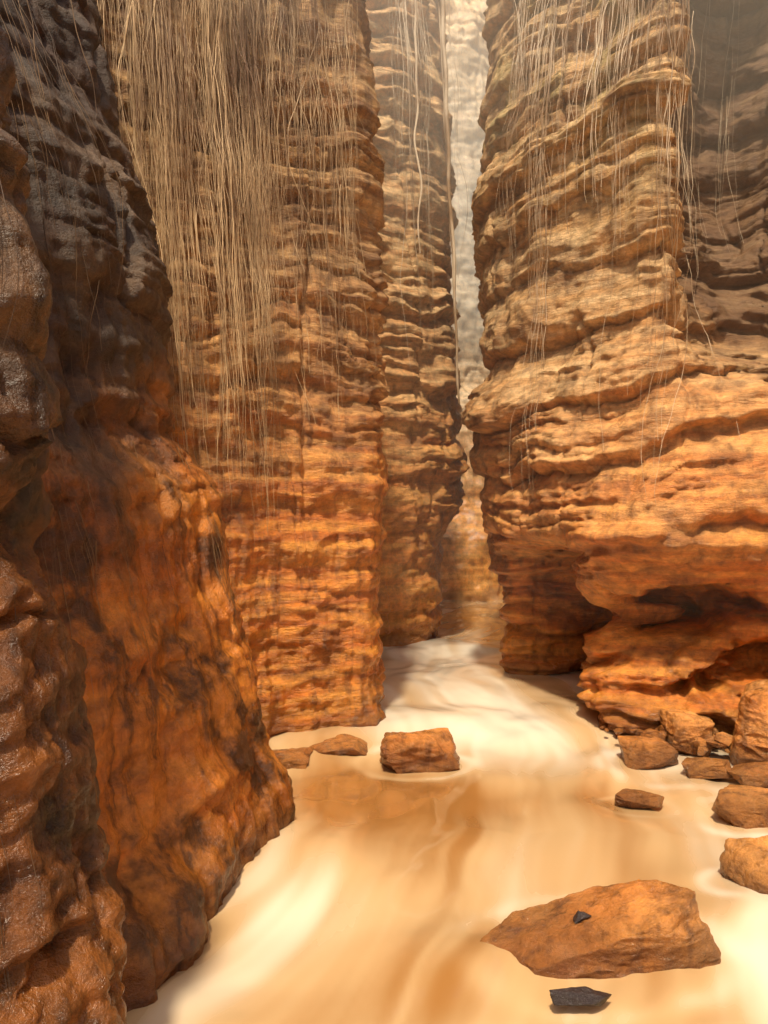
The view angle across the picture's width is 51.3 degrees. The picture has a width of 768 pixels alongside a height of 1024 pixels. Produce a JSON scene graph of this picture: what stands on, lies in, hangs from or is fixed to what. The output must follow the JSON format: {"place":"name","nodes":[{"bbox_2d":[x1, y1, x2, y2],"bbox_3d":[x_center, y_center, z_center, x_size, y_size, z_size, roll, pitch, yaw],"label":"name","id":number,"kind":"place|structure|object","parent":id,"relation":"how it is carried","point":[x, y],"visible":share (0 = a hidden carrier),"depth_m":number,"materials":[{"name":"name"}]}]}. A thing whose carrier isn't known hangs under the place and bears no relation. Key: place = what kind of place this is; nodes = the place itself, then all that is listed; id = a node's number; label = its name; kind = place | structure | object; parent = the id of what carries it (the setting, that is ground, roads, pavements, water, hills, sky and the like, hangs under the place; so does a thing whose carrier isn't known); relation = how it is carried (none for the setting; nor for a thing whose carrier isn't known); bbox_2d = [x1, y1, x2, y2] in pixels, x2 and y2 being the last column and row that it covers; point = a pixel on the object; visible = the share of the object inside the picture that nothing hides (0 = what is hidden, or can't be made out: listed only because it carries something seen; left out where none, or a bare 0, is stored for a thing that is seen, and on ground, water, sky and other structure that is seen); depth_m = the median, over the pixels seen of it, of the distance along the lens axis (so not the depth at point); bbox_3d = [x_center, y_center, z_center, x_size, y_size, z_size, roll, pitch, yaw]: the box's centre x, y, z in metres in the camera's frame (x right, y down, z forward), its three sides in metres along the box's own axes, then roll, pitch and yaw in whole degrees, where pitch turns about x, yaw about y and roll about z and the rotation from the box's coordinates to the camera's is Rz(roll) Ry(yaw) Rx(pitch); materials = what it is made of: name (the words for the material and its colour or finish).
{"place":"outdoors","nodes":[
{"label":"outdoors","id":0,"kind":"place"},
{"bbox_2d":[126,599,767,1023],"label":"river water","id":1,"kind":"structure","parent":0,"point":[368,889],"depth_m":4.43,"materials":[{"name":"beige liquid"}]},
{"bbox_2d":[273,747,313,768],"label":"boulder","id":2,"kind":"object","parent":1,"relation":"in","point":[295,758],"visible":0.56,"depth_m":6.16,"materials":[{"name":"stone"}]},
{"bbox_2d":[309,734,367,755],"bbox_3d":[-0.430,1.954,6.490,0.611,0.225,0.384,0,0,0],"label":"boulder","id":3,"kind":"object","parent":1,"relation":"in","point":[344,744],"visible":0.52,"depth_m":6.40,"materials":[{"name":"stone"}]},
{"bbox_2d":[379,728,459,773],"bbox_3d":[0.285,1.874,6.278,0.642,0.369,0.508,0,0,0],"label":"boulder","id":4,"kind":"object","parent":1,"relation":"in","point":[432,750],"visible":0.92,"depth_m":6.08,"materials":[{"name":"stone"}]},
{"bbox_2d":[549,986,611,1006],"bbox_3d":[0.790,1.948,3.213,0.248,0.055,0.093,0,0,12],"label":"stone shard","id":5,"kind":"object","parent":1,"relation":"on","point":[579,996],"visible":1,"depth_m":3.19,"materials":[{"name":"grey stone"}]},
{"bbox_2d":[480,879,720,978],"bbox_3d":[0.947,1.947,3.652,1.106,0.517,0.507,0,0,0],"label":"boulder","id":6,"kind":"object","parent":1,"relation":"in","point":[637,926],"visible":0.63,"depth_m":3.49,"materials":[{"name":"stone"}]},
{"bbox_2d":[573,910,590,923],"bbox_3d":[0.890,1.813,3.581,0.084,0.044,0.053,0,0,0],"label":"stone shard","id":7,"kind":"object","parent":6,"relation":"on","point":[579,916],"visible":1,"depth_m":3.58,"materials":[{"name":"grey stone"}]},
{"bbox_2d":[615,788,663,808],"bbox_3d":[1.755,1.987,5.501,0.338,0.140,0.195,0,0,0],"label":"boulder","id":8,"kind":"object","parent":1,"relation":"on","point":[632,798],"visible":1,"depth_m":5.44,"materials":[{"name":"stone"}]},
{"bbox_2d":[617,735,678,769],"bbox_3d":[2.124,1.932,6.451,0.433,0.227,0.404,0,0,0],"label":"boulder","id":9,"kind":"object","parent":1,"relation":"in","point":[646,752],"visible":1,"depth_m":6.32,"materials":[{"name":"stone"}]},
{"bbox_2d":[598,723,732,755],"bbox_3d":[2.791,1.896,6.661,2.035,0.180,0.845,0,0,32],"label":"bank rubble","id":10,"kind":"object","parent":1,"relation":"on","point":[720,740],"visible":0.5,"depth_m":6.57,"materials":[{"name":"stone"}]},
{"bbox_2d":[659,708,714,756],"bbox_3d":[2.571,1.873,6.748,0.438,0.411,0.414,0,0,0],"label":"boulder","id":11,"kind":"object","parent":1,"relation":"in","point":[678,725],"visible":0.69,"depth_m":6.59,"materials":[{"name":"stone"}]},
{"bbox_2d":[681,757,732,778],"bbox_3d":[2.457,1.956,6.130,0.370,0.152,0.273,0,0,0],"label":"boulder","id":12,"kind":"object","parent":1,"relation":"on","point":[704,768],"visible":0.99,"depth_m":6.02,"materials":[{"name":"stone"}]},
{"bbox_2d":[711,784,767,828],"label":"boulder","id":13,"kind":"object","parent":1,"relation":"in","point":[744,806],"visible":0.91,"depth_m":5.19,"materials":[{"name":"stone"}]},
{"bbox_2d":[719,835,767,893],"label":"boulder","id":14,"kind":"object","parent":1,"relation":"in","point":[743,862],"visible":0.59,"depth_m":4.25,"materials":[{"name":"stone"}]},
{"bbox_2d":[727,761,767,787],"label":"boulder","id":15,"kind":"object","parent":1,"relation":"in","point":[754,774],"visible":0.81,"depth_m":5.87,"materials":[{"name":"stone"}]},
{"bbox_2d":[729,679,767,764],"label":"boulder","id":16,"kind":"object","parent":1,"relation":"in","point":[749,742],"visible":0.9,"depth_m":6.19,"materials":[{"name":"stone"}]},
{"label":"ground","id":17,"kind":"structure","parent":0,"visible":0},
{"bbox_2d":[0,25,126,1023],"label":"rock wall","id":18,"kind":"structure","parent":17,"relation":"on","point":[65,962],"depth_m":2.28,"materials":[{"name":"stone"}]},
{"bbox_2d":[0,181,43,1013],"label":"hanging roots","id":19,"kind":"object","parent":18,"relation":"hanging from","point":[1,255],"visible":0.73,"depth_m":2.18,"materials":[{"name":"brown plant"}]},
{"bbox_2d":[0,0,294,1011],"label":"dark rock buttress","id":20,"kind":"object","parent":17,"relation":"on","point":[196,798],"visible":0.73,"depth_m":4.27,"materials":[{"name":"stone"}]},
{"bbox_2d":[0,0,246,713],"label":"hanging roots","id":21,"kind":"object","parent":20,"relation":"hanging from","point":[43,217],"visible":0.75,"depth_m":4.17,"materials":[{"name":"brown plant"}]},
{"bbox_2d":[97,0,389,736],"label":"canyon wall","id":22,"kind":"structure","parent":17,"relation":"on","point":[305,572],"depth_m":6.75,"materials":[{"name":"stone"}]},
{"bbox_2d":[96,0,375,544],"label":"hanging roots","id":23,"kind":"object","parent":22,"relation":"hanging from","point":[247,120],"visible":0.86,"depth_m":6.23,"materials":[{"name":"beige plant"}]},
{"bbox_2d":[365,0,469,646],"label":"canyon wall","id":24,"kind":"structure","parent":17,"relation":"on","point":[424,453],"depth_m":11.18,"materials":[{"name":"stone"}]},
{"bbox_2d":[388,0,467,367],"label":"hanging roots","id":25,"kind":"object","parent":24,"relation":"hanging from","point":[407,44],"visible":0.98,"depth_m":10.97,"materials":[{"name":"beige plant"}]},
{"bbox_2d":[413,0,459,403],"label":"aerial root","id":26,"kind":"object","parent":24,"relation":"attached to","point":[442,23],"visible":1,"depth_m":10.38,"materials":[{"name":"beige plant"}]},
{"bbox_2d":[440,0,502,601],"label":"back canyon wall","id":27,"kind":"structure","parent":17,"relation":"on","point":[466,573],"depth_m":19.43,"materials":[{"name":"stone"}]},
{"bbox_2d":[461,0,767,748],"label":"canyon wall","id":28,"kind":"structure","parent":17,"relation":"on","point":[629,601],"depth_m":7.56,"materials":[{"name":"stone"}]},
{"bbox_2d":[496,0,743,509],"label":"hanging roots","id":29,"kind":"object","parent":28,"relation":"hanging from","point":[555,12],"visible":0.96,"depth_m":7.50,"materials":[{"name":"beige plant"}]}
]}

